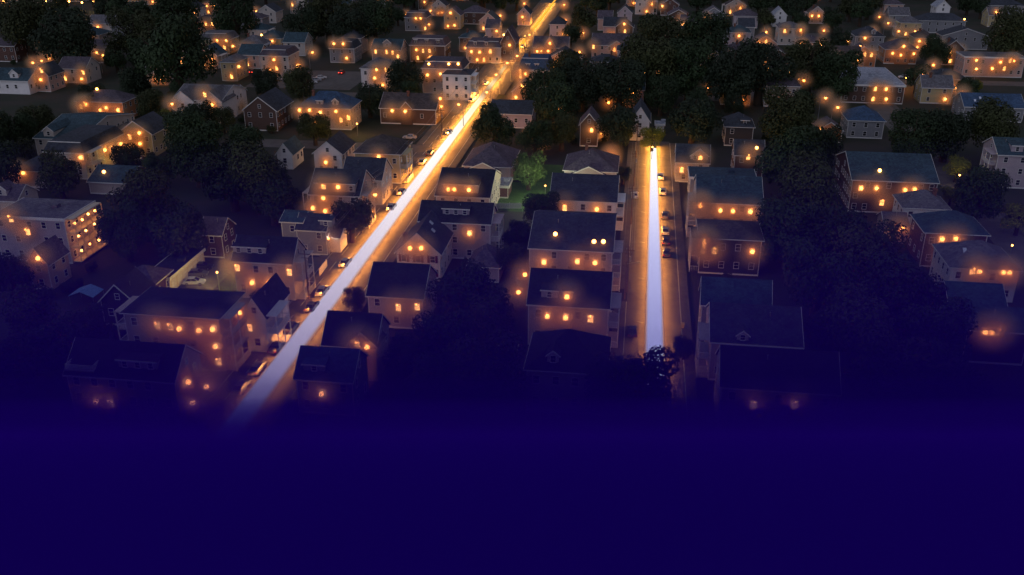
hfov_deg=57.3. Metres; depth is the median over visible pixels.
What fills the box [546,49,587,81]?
leafy tree
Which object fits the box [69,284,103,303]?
tarpaulin shelter
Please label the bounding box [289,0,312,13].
wooden house
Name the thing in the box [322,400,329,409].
window
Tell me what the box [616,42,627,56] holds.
wooden house
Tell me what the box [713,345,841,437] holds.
wooden house
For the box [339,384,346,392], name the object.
window
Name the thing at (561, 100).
leafy tree
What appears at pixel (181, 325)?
lit window
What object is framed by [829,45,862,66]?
wooden house
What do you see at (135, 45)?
leafy tree
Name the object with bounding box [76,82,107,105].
leafy tree
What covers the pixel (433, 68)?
apartment house
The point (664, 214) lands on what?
parked car
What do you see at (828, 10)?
leafy tree
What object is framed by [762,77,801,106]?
wooden house
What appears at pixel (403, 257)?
window
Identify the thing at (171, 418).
window
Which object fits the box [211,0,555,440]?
light band
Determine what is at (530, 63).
mansion
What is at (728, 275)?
bush
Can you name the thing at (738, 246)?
window
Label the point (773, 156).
leafy tree
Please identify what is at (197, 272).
parked car
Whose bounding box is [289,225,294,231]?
window
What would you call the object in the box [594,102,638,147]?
leafy tree
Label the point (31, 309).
leafy tree
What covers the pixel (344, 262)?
parked car
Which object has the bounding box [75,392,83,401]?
window
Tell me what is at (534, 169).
lit tree
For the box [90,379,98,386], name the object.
window
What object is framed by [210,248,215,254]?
window
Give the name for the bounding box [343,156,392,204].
wooden house
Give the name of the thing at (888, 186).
window
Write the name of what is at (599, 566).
pavement
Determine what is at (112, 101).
wooden house
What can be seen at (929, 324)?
leafy tree
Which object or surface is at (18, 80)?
wooden house
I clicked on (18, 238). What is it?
window
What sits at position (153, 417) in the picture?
window
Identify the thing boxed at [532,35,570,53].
wooden house
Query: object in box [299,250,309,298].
utility pole
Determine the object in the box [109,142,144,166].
leafy tree
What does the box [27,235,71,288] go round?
wooden house
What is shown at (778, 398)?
window
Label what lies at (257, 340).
window
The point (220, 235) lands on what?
wooden house
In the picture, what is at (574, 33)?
leafy tree
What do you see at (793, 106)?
leafy tree
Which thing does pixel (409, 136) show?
parked car
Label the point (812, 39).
wooden house
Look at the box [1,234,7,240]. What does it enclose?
window
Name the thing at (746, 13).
wooden house
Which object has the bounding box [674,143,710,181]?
wooden house
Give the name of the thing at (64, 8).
leafy tree
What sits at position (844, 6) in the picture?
leafy tree
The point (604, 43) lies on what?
wooden house
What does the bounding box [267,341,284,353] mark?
parked car
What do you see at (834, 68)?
leafy tree
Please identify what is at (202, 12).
wooden house
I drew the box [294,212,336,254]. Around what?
wooden house
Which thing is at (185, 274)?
garage door
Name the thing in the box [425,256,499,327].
leafy tree
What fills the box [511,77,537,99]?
wooden house
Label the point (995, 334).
lit window
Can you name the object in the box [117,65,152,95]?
leafy tree
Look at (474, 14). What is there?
wooden house
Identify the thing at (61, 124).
wooden house
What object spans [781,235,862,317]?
leafy tree
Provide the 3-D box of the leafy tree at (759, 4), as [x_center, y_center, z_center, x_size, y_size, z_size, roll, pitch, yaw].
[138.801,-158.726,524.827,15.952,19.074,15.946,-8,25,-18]
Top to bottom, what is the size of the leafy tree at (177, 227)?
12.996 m
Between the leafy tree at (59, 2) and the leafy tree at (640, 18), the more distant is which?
the leafy tree at (59, 2)
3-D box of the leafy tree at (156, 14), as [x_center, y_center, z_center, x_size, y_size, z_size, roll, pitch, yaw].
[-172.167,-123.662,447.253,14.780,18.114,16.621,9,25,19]
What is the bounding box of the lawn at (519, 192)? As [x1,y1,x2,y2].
[498,164,563,211]
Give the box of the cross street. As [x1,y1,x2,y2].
[256,79,1023,151]
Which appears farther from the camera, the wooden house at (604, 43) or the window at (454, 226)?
the wooden house at (604, 43)
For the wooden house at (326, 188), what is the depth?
221.65 m
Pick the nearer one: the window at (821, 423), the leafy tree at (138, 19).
the window at (821, 423)
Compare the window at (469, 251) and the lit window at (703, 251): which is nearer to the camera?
the lit window at (703, 251)
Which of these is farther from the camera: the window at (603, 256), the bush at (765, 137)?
the bush at (765, 137)
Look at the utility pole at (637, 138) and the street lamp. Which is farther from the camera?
the utility pole at (637, 138)
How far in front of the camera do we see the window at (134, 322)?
157.82 m
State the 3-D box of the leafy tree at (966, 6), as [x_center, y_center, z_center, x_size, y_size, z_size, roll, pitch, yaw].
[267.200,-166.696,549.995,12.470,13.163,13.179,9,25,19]
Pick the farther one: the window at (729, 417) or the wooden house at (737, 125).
the wooden house at (737, 125)
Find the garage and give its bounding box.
[499,177,512,197]
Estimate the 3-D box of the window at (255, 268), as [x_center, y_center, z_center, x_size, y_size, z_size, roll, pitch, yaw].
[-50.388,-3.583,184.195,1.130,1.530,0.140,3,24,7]
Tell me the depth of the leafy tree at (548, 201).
215.80 m
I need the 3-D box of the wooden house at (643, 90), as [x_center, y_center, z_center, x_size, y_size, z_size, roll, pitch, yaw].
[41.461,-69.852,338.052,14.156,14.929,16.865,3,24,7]
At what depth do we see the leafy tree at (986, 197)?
215.73 m
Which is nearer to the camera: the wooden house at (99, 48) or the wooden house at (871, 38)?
the wooden house at (99, 48)
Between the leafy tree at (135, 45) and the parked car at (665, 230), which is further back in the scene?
the leafy tree at (135, 45)
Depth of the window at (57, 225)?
199.95 m
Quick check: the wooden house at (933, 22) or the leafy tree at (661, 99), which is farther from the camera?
the wooden house at (933, 22)
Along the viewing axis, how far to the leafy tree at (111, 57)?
390.40 m
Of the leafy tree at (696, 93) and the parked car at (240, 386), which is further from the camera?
the leafy tree at (696, 93)
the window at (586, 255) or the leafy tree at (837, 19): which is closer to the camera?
the window at (586, 255)
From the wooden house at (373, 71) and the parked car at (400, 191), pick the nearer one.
the parked car at (400, 191)
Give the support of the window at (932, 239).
in the brick house at (927, 229)
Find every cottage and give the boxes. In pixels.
[467,243,503,282]
[812,116,843,142]
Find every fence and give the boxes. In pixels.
[319,259,326,275]
[495,202,521,208]
[516,275,522,292]
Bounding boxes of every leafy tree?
[0,0,57,58]
[0,9,12,33]
[0,111,38,155]
[0,113,8,139]
[0,118,8,151]
[0,140,21,183]
[0,251,34,295]
[0,281,63,350]
[9,137,35,162]
[14,104,55,137]
[26,7,96,63]
[35,15,77,62]
[35,147,81,198]
[51,0,69,7]
[57,4,79,15]
[61,302,114,338]
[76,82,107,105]
[92,0,111,14]
[94,197,151,261]
[102,6,159,52]
[103,47,126,72]
[104,0,130,15]
[105,166,182,242]
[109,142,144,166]
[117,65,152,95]
[122,0,150,16]
[126,36,148,66]
[131,10,165,26]
[134,11,217,86]
[134,23,162,42]
[134,88,164,116]
[141,154,175,178]
[144,202,209,261]
[150,0,200,22]
[156,111,170,120]
[161,110,213,163]
[162,120,223,187]
[166,81,180,101]
[176,100,215,127]
[189,140,256,211]
[209,0,259,42]
[209,106,235,133]
[222,123,263,150]
[223,140,284,214]
[246,176,303,225]
[250,67,281,94]
[266,160,291,183]
[280,1,326,41]
[281,65,314,103]
[295,112,332,145]
[304,0,354,44]
[324,5,375,38]
[329,197,374,242]
[342,286,365,311]
[349,1,360,8]
[355,0,385,34]
[355,82,384,117]
[356,0,395,39]
[384,58,424,91]
[389,6,405,25]
[392,0,414,14]
[400,80,422,92]
[411,309,474,371]
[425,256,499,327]
[469,284,516,343]
[470,101,515,145]
[471,0,489,6]
[491,0,506,12]
[495,243,528,277]
[502,219,531,249]
[505,0,528,10]
[514,119,553,157]
[519,67,566,113]
[522,190,559,222]
[532,80,579,131]
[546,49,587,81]
[548,111,577,151]
[555,57,611,111]
[562,23,582,48]
[571,3,597,39]
[579,0,592,7]
[582,345,679,442]
[588,0,607,16]
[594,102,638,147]
[597,56,646,110]
[607,0,619,9]
[616,32,679,102]
[637,13,656,28]
[637,13,692,46]
[643,75,680,116]
[662,36,714,99]
[668,95,725,143]
[672,9,731,58]
[685,86,714,105]
[688,0,711,10]
[698,45,757,108]
[723,93,746,112]
[731,36,797,105]
[748,0,775,13]
[753,123,828,195]
[754,194,818,269]
[757,7,775,28]
[757,82,815,138]
[771,0,787,10]
[775,149,843,222]
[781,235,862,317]
[782,37,837,92]
[783,0,805,20]
[791,11,809,26]
[791,202,872,265]
[795,0,816,14]
[795,88,818,107]
[797,124,844,168]
[811,48,864,101]
[821,281,896,368]
[822,6,838,28]
[824,10,845,33]
[827,219,910,289]
[830,26,853,45]
[837,0,858,21]
[850,0,874,26]
[859,250,949,331]
[860,0,884,19]
[888,108,942,158]
[888,296,977,364]
[891,137,924,153]
[903,63,931,93]
[919,33,952,68]
[923,108,973,162]
[952,165,1012,221]
[954,77,980,92]
[954,175,1001,201]
[956,0,974,14]
[968,96,1022,147]
[972,0,990,18]
[981,4,1023,51]
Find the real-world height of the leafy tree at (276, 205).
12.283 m
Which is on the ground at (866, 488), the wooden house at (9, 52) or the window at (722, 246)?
the wooden house at (9, 52)
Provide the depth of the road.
137.81 m
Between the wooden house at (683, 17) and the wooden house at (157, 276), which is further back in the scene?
the wooden house at (683, 17)
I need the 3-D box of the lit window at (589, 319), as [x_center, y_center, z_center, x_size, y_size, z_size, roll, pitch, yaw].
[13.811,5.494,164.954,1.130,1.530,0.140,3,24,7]
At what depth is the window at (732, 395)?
140.41 m
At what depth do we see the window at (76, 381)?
142.23 m
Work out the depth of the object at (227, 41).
434.78 m
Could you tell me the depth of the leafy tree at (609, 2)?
565.54 m
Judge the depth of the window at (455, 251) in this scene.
205.44 m
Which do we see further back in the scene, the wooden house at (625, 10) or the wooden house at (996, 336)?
the wooden house at (625, 10)
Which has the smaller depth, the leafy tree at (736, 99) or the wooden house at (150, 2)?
the leafy tree at (736, 99)
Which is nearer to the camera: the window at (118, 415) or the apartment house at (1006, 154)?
the window at (118, 415)
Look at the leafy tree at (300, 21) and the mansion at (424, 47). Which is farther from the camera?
the leafy tree at (300, 21)
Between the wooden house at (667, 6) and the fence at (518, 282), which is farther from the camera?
the wooden house at (667, 6)
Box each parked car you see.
[182,276,205,285]
[188,268,208,276]
[196,261,213,269]
[230,379,250,394]
[247,361,266,375]
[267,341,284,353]
[280,396,297,412]
[283,321,299,333]
[304,301,319,311]
[312,77,321,80]
[315,285,329,295]
[338,258,351,266]
[386,203,396,210]
[396,188,406,194]
[402,134,416,139]
[418,158,426,164]
[426,150,433,155]
[445,129,452,134]
[627,325,637,336]
[631,191,638,198]
[657,173,663,179]
[659,188,666,194]
[661,211,668,218]
[661,227,668,234]
[662,236,669,244]
[662,248,670,256]
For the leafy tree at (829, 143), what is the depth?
257.65 m
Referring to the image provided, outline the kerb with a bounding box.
[62,102,697,574]
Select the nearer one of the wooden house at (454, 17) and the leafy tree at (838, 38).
the leafy tree at (838, 38)
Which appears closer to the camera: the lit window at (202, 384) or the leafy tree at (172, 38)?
the lit window at (202, 384)
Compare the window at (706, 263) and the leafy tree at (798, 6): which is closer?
the window at (706, 263)
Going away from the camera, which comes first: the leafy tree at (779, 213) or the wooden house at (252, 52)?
the leafy tree at (779, 213)
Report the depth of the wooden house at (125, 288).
174.63 m
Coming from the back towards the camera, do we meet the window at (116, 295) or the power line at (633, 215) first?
the power line at (633, 215)
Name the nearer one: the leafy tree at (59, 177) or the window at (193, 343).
the window at (193, 343)
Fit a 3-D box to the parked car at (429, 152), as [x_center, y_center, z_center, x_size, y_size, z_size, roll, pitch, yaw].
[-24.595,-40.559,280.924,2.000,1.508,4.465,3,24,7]
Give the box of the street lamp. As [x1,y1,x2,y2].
[624,261,639,298]
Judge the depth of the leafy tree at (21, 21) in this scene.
410.60 m
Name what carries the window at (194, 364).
in the wooden house at (150, 384)
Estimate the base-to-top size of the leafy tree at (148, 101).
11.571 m
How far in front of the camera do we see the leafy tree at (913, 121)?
268.18 m
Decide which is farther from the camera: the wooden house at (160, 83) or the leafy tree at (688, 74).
the wooden house at (160, 83)
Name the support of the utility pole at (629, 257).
on the ground at (866, 488)
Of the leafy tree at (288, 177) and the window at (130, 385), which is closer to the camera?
the window at (130, 385)
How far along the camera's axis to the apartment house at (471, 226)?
203.60 m
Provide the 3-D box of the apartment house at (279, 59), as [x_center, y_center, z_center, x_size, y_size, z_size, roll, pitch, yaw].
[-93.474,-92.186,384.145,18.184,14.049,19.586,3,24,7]
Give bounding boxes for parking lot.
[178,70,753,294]
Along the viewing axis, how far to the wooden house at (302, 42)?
431.01 m
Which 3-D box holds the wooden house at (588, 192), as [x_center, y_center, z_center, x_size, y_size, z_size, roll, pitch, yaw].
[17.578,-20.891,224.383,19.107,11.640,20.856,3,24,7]
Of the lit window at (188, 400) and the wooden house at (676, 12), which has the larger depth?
the wooden house at (676, 12)
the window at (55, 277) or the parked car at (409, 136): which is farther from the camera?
the parked car at (409, 136)
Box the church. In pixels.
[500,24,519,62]
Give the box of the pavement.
[45,0,1023,574]
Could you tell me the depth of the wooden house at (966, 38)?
445.39 m
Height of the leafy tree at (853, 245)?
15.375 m
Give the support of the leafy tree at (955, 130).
on the ground at (866, 488)
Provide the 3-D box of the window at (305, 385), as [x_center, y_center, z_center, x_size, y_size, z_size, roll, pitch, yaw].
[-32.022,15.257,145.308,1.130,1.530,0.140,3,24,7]
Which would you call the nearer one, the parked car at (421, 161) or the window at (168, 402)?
the window at (168, 402)
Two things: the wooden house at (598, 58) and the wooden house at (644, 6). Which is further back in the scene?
the wooden house at (644, 6)
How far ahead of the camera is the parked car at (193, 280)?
192.23 m
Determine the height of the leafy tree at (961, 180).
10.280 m
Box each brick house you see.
[834,151,939,212]
[907,210,990,266]
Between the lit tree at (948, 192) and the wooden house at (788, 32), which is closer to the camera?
the lit tree at (948, 192)
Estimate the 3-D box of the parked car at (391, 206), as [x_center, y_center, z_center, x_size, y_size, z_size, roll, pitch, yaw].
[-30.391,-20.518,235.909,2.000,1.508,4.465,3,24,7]
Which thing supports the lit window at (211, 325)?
in the apartment house at (210, 325)
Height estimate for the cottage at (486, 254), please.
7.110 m
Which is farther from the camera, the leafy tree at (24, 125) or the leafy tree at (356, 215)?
the leafy tree at (24, 125)
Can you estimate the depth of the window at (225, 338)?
158.93 m
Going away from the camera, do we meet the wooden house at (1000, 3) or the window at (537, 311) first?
the window at (537, 311)
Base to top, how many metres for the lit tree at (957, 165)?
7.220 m
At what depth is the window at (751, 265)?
196.46 m
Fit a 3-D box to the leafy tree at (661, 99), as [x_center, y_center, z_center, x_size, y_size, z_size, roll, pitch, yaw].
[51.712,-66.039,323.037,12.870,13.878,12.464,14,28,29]
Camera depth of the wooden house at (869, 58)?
404.49 m
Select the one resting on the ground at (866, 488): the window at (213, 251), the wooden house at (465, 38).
the wooden house at (465, 38)
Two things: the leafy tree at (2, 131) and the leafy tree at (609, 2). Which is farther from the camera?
the leafy tree at (609, 2)
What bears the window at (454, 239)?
in the apartment house at (471, 226)
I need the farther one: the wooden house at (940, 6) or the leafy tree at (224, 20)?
the wooden house at (940, 6)
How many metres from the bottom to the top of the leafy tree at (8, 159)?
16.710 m
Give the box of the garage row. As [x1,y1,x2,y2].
[155,247,205,287]
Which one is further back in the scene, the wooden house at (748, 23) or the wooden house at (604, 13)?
the wooden house at (604, 13)
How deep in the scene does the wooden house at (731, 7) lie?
551.05 m
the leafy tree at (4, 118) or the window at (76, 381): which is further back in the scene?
the leafy tree at (4, 118)
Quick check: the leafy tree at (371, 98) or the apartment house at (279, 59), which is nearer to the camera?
the leafy tree at (371, 98)
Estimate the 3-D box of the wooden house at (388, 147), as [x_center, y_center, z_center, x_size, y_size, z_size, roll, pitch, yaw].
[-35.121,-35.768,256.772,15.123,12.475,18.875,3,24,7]
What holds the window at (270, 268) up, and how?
in the wooden house at (258, 261)
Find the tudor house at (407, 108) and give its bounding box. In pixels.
[379,90,444,124]
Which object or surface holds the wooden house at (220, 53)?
on the ground at (866, 488)
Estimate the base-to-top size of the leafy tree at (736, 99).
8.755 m
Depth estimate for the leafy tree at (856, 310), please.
155.58 m
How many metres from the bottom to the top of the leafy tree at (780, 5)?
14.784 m
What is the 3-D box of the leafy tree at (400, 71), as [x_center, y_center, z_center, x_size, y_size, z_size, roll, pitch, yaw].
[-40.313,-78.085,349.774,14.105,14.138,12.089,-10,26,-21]
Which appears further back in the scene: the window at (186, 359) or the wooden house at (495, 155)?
the wooden house at (495, 155)
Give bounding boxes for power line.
[301,178,374,252]
[624,187,636,242]
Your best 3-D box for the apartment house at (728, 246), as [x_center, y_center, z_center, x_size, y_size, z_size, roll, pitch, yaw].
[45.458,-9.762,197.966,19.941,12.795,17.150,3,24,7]
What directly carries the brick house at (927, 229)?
on the ground at (866, 488)
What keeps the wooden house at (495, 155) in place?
on the ground at (866, 488)
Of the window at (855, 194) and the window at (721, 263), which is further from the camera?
the window at (855, 194)
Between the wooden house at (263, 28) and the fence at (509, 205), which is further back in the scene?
the wooden house at (263, 28)
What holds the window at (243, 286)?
in the wooden house at (258, 261)
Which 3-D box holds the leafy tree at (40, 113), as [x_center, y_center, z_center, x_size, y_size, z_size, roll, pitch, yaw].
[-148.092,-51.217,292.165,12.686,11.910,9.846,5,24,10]
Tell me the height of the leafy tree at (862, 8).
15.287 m
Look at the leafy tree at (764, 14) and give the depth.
499.83 m
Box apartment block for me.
[0,197,107,263]
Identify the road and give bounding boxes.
[64,0,1023,574]
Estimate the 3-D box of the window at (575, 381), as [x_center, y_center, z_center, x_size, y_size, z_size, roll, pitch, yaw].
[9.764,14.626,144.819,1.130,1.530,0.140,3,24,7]
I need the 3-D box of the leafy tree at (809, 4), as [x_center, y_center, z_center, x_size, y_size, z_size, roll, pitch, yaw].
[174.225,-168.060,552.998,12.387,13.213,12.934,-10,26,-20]
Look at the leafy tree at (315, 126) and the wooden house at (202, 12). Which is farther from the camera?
the wooden house at (202, 12)
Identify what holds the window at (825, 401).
in the wooden house at (778, 391)
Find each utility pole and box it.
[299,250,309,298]
[371,177,375,213]
[438,108,443,138]
[623,246,634,291]
[629,185,636,224]
[631,151,639,185]
[636,124,640,155]
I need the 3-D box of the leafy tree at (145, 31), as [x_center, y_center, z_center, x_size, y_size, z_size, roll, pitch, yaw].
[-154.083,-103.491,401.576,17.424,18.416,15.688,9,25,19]
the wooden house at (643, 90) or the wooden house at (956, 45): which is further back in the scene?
the wooden house at (956, 45)
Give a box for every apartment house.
[114,286,250,371]
[259,45,299,78]
[417,200,503,258]
[421,56,469,93]
[441,68,478,100]
[527,210,623,291]
[685,174,763,238]
[687,166,756,191]
[688,219,764,275]
[953,51,1023,77]
[977,137,1023,188]
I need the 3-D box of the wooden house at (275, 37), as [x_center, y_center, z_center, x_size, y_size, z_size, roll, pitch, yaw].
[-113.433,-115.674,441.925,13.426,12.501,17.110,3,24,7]
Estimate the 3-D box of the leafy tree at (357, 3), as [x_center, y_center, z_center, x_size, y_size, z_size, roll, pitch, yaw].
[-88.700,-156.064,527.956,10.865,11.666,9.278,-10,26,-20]
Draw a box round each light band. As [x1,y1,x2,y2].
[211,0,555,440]
[645,148,665,393]
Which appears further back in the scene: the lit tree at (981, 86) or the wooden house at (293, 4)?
the wooden house at (293, 4)
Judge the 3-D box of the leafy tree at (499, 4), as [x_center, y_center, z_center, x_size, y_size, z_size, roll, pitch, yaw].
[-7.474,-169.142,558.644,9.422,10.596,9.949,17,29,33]
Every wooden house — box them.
[0,38,27,61]
[0,67,38,94]
[0,179,39,208]
[12,154,63,187]
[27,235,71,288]
[32,112,135,154]
[35,60,65,91]
[42,124,124,179]
[59,56,101,82]
[62,337,208,427]
[68,0,89,1]
[74,88,139,116]
[86,39,116,62]
[86,164,148,194]
[90,14,117,32]
[91,27,112,40]
[97,268,157,325]
[110,17,132,39]
[117,111,169,156]
[135,265,173,286]
[145,0,156,4]
[145,58,172,84]
[169,83,246,122]
[191,0,206,17]
[197,15,220,34]
[201,216,236,257]
[203,0,226,14]
[203,42,227,68]
[218,53,248,80]
[230,234,315,300]
[237,33,271,47]
[237,44,266,68]
[241,273,291,351]
[242,10,269,28]
[242,87,293,130]
[248,21,275,35]
[256,2,283,22]
[260,29,284,44]
[275,135,303,168]
[279,210,314,236]
[282,32,312,55]
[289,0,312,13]
[292,345,369,416]
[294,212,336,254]
[302,168,375,228]
[312,130,355,168]
[320,310,390,380]
[328,38,361,62]
[340,29,368,53]
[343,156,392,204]
[352,134,412,183]
[359,57,392,88]
[365,261,437,328]
[371,37,407,62]
[394,210,453,280]
[404,10,430,30]
[418,0,436,9]
[431,0,448,15]
[434,167,501,203]
[444,5,464,28]
[458,28,487,51]
[462,141,519,176]
[463,5,489,23]
[480,10,500,31]
[485,19,502,37]
[490,99,535,127]
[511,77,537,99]
[518,5,532,25]
[523,329,611,415]
[526,267,621,347]
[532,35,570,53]
[549,16,567,35]
[550,45,582,61]
[550,172,625,230]
[562,143,619,174]
[579,106,601,146]
[590,50,619,63]
[591,33,634,56]
[597,10,613,30]
[603,17,627,32]
[614,18,634,33]
[615,76,645,107]
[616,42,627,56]
[617,4,632,21]
[626,0,634,5]
[630,98,650,140]
[635,0,657,14]
[660,0,679,14]
[667,7,688,22]
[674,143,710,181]
[677,12,694,25]
[695,302,803,379]
[698,276,772,332]
[702,5,723,17]
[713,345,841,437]
[719,90,751,105]
[721,0,746,14]
[721,112,755,145]
[723,23,751,44]
[728,40,748,54]
[730,139,764,176]
[732,8,757,27]
[736,18,755,37]
[751,32,778,47]
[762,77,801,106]
[765,45,786,70]
[771,6,787,26]
[775,21,803,44]
[795,35,822,52]
[804,4,824,23]
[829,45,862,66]
[829,67,906,103]
[840,105,886,138]
[848,26,885,49]
[854,43,877,66]
[876,211,909,243]
[877,39,918,63]
[879,0,904,14]
[883,7,910,26]
[892,16,921,36]
[892,187,951,234]
[908,28,934,50]
[913,72,953,103]
[914,13,966,32]
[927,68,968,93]
[929,240,1022,302]
[930,0,950,12]
[930,281,1007,342]
[935,25,988,49]
[936,36,965,64]
[951,92,1023,122]
[951,305,1023,365]
[981,7,1002,26]
[982,0,1023,13]
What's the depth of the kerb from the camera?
136.39 m
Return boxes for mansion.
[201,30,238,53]
[295,89,361,129]
[409,35,450,61]
[465,37,501,62]
[518,51,551,87]
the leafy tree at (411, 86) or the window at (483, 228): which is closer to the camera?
the window at (483, 228)
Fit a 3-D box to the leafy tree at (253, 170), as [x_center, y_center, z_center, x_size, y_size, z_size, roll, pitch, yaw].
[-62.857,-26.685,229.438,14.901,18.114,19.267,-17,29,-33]
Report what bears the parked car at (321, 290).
on the road
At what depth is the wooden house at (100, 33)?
444.67 m
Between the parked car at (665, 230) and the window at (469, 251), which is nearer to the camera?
the window at (469, 251)
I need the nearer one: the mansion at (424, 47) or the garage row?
the garage row
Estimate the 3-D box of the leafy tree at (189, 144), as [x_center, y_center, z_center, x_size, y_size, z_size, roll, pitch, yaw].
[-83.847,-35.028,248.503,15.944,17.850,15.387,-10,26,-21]
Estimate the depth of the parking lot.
349.20 m
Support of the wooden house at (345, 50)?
on the ground at (866, 488)
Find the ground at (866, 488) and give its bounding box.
[0,0,1023,574]
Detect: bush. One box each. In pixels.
[72,278,83,292]
[84,260,97,271]
[112,328,127,339]
[266,125,276,133]
[570,136,577,144]
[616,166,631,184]
[673,334,695,359]
[721,271,733,277]
[761,134,770,142]
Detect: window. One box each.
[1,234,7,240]
[15,235,21,241]
[25,228,30,235]
[26,221,31,227]
[35,265,41,271]
[40,222,46,228]
[54,275,58,283]
[55,222,60,229]
[72,377,80,385]
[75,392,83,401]
[79,408,87,417]
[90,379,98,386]
[94,396,102,404]
[97,410,104,418]
[107,399,114,407]
[108,308,114,315]
[108,380,115,387]
[114,293,119,299]
[114,411,122,419]
[126,381,133,389]
[129,396,136,405]
[130,317,137,325]
[132,412,139,421]
[133,335,140,340]
[144,382,151,390]
[147,397,154,406]
[150,414,157,422]
[152,336,159,342]
[154,321,161,329]
[165,399,172,407]
[166,322,173,330]
[167,415,175,423]
[177,324,184,331]
[182,377,186,388]
[184,356,188,365]
[186,397,190,409]
[187,321,194,329]
[190,339,196,346]
[192,361,197,372]
[195,377,199,388]
[197,325,203,333]
[197,392,201,403]
[200,381,204,392]
[209,236,214,242]
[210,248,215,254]
[210,324,217,332]
[213,341,220,349]
[215,357,222,365]
[224,336,228,345]
[234,264,240,271]
[241,284,246,290]
[247,323,252,331]
[251,307,256,313]
[253,265,258,272]
[254,338,260,345]
[267,266,273,273]
[286,268,292,275]
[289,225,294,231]
[302,381,309,389]
[304,399,311,407]
[316,232,321,238]
[317,245,322,251]
[319,388,326,397]
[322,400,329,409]
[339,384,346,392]
[374,298,379,305]
[393,316,399,323]
[395,303,401,311]
[401,254,406,261]
[414,303,419,310]
[415,255,420,261]
[430,256,434,262]
[452,224,456,230]
[452,236,457,242]
[453,248,457,254]
[467,249,471,255]
[480,225,485,231]
[532,395,539,404]
[533,375,539,383]
[535,309,540,316]
[541,258,546,265]
[544,312,550,319]
[551,251,556,258]
[552,376,558,384]
[552,397,558,405]
[571,377,578,386]
[571,398,577,406]
[575,311,580,319]
[584,253,589,260]
[587,314,593,322]
[600,254,605,260]
[607,205,611,211]
[700,247,705,253]
[703,260,708,267]
[711,247,716,253]
[718,261,723,267]
[720,243,725,250]
[726,413,733,422]
[728,391,736,400]
[733,262,738,268]
[735,244,740,250]
[739,206,744,212]
[748,263,753,269]
[748,415,756,424]
[749,400,757,409]
[771,417,779,425]
[774,394,782,403]
[790,400,798,409]
[794,418,802,427]
[817,420,825,429]
[821,397,829,406]
[853,192,857,197]
[865,182,870,187]
[886,183,891,188]
[925,254,931,260]
[929,237,934,243]
[938,235,944,242]
[955,271,961,278]
[969,269,975,274]
[988,273,995,280]
[993,328,1001,336]
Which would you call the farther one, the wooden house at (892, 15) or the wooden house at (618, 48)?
the wooden house at (892, 15)
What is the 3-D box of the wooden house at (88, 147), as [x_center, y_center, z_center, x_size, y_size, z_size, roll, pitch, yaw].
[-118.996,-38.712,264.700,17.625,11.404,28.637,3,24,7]
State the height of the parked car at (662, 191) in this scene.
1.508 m
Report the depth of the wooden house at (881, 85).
342.91 m
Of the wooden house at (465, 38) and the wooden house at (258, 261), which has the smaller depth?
the wooden house at (258, 261)
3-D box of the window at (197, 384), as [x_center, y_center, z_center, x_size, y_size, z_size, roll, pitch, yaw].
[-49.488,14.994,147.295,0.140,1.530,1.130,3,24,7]
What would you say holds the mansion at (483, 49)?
on the ground at (866, 488)
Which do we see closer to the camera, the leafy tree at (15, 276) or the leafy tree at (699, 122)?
the leafy tree at (15, 276)
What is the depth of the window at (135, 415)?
143.42 m
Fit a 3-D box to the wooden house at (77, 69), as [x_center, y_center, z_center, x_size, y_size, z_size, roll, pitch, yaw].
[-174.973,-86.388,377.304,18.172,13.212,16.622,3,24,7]
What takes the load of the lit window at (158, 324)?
in the apartment house at (210, 325)
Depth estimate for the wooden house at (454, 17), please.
503.77 m
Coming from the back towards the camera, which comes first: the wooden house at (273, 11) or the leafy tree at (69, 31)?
the wooden house at (273, 11)
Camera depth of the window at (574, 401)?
146.32 m
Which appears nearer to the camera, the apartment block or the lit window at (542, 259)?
the lit window at (542, 259)
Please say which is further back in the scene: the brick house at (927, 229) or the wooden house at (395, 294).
the brick house at (927, 229)
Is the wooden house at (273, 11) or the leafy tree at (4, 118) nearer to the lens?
the leafy tree at (4, 118)
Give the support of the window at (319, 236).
in the wooden house at (311, 228)
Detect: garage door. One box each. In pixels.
[171,277,177,287]
[177,273,182,285]
[182,268,187,278]
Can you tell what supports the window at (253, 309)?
in the wooden house at (267, 314)
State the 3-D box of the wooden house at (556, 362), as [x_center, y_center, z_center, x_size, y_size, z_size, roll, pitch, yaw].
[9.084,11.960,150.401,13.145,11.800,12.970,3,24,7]
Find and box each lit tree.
[512,150,547,190]
[639,126,665,151]
[941,185,957,205]
[942,154,971,182]
[976,79,983,92]
[999,202,1023,235]
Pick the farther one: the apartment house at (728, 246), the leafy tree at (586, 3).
the leafy tree at (586, 3)
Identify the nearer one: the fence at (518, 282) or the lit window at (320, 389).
the lit window at (320, 389)
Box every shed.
[329,227,346,252]
[655,119,665,131]
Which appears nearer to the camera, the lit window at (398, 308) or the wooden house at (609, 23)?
the lit window at (398, 308)
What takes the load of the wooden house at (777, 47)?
on the ground at (866, 488)
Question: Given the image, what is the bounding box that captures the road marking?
[83,26,643,574]
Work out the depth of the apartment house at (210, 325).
158.47 m
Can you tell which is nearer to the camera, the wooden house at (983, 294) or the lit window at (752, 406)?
the lit window at (752, 406)

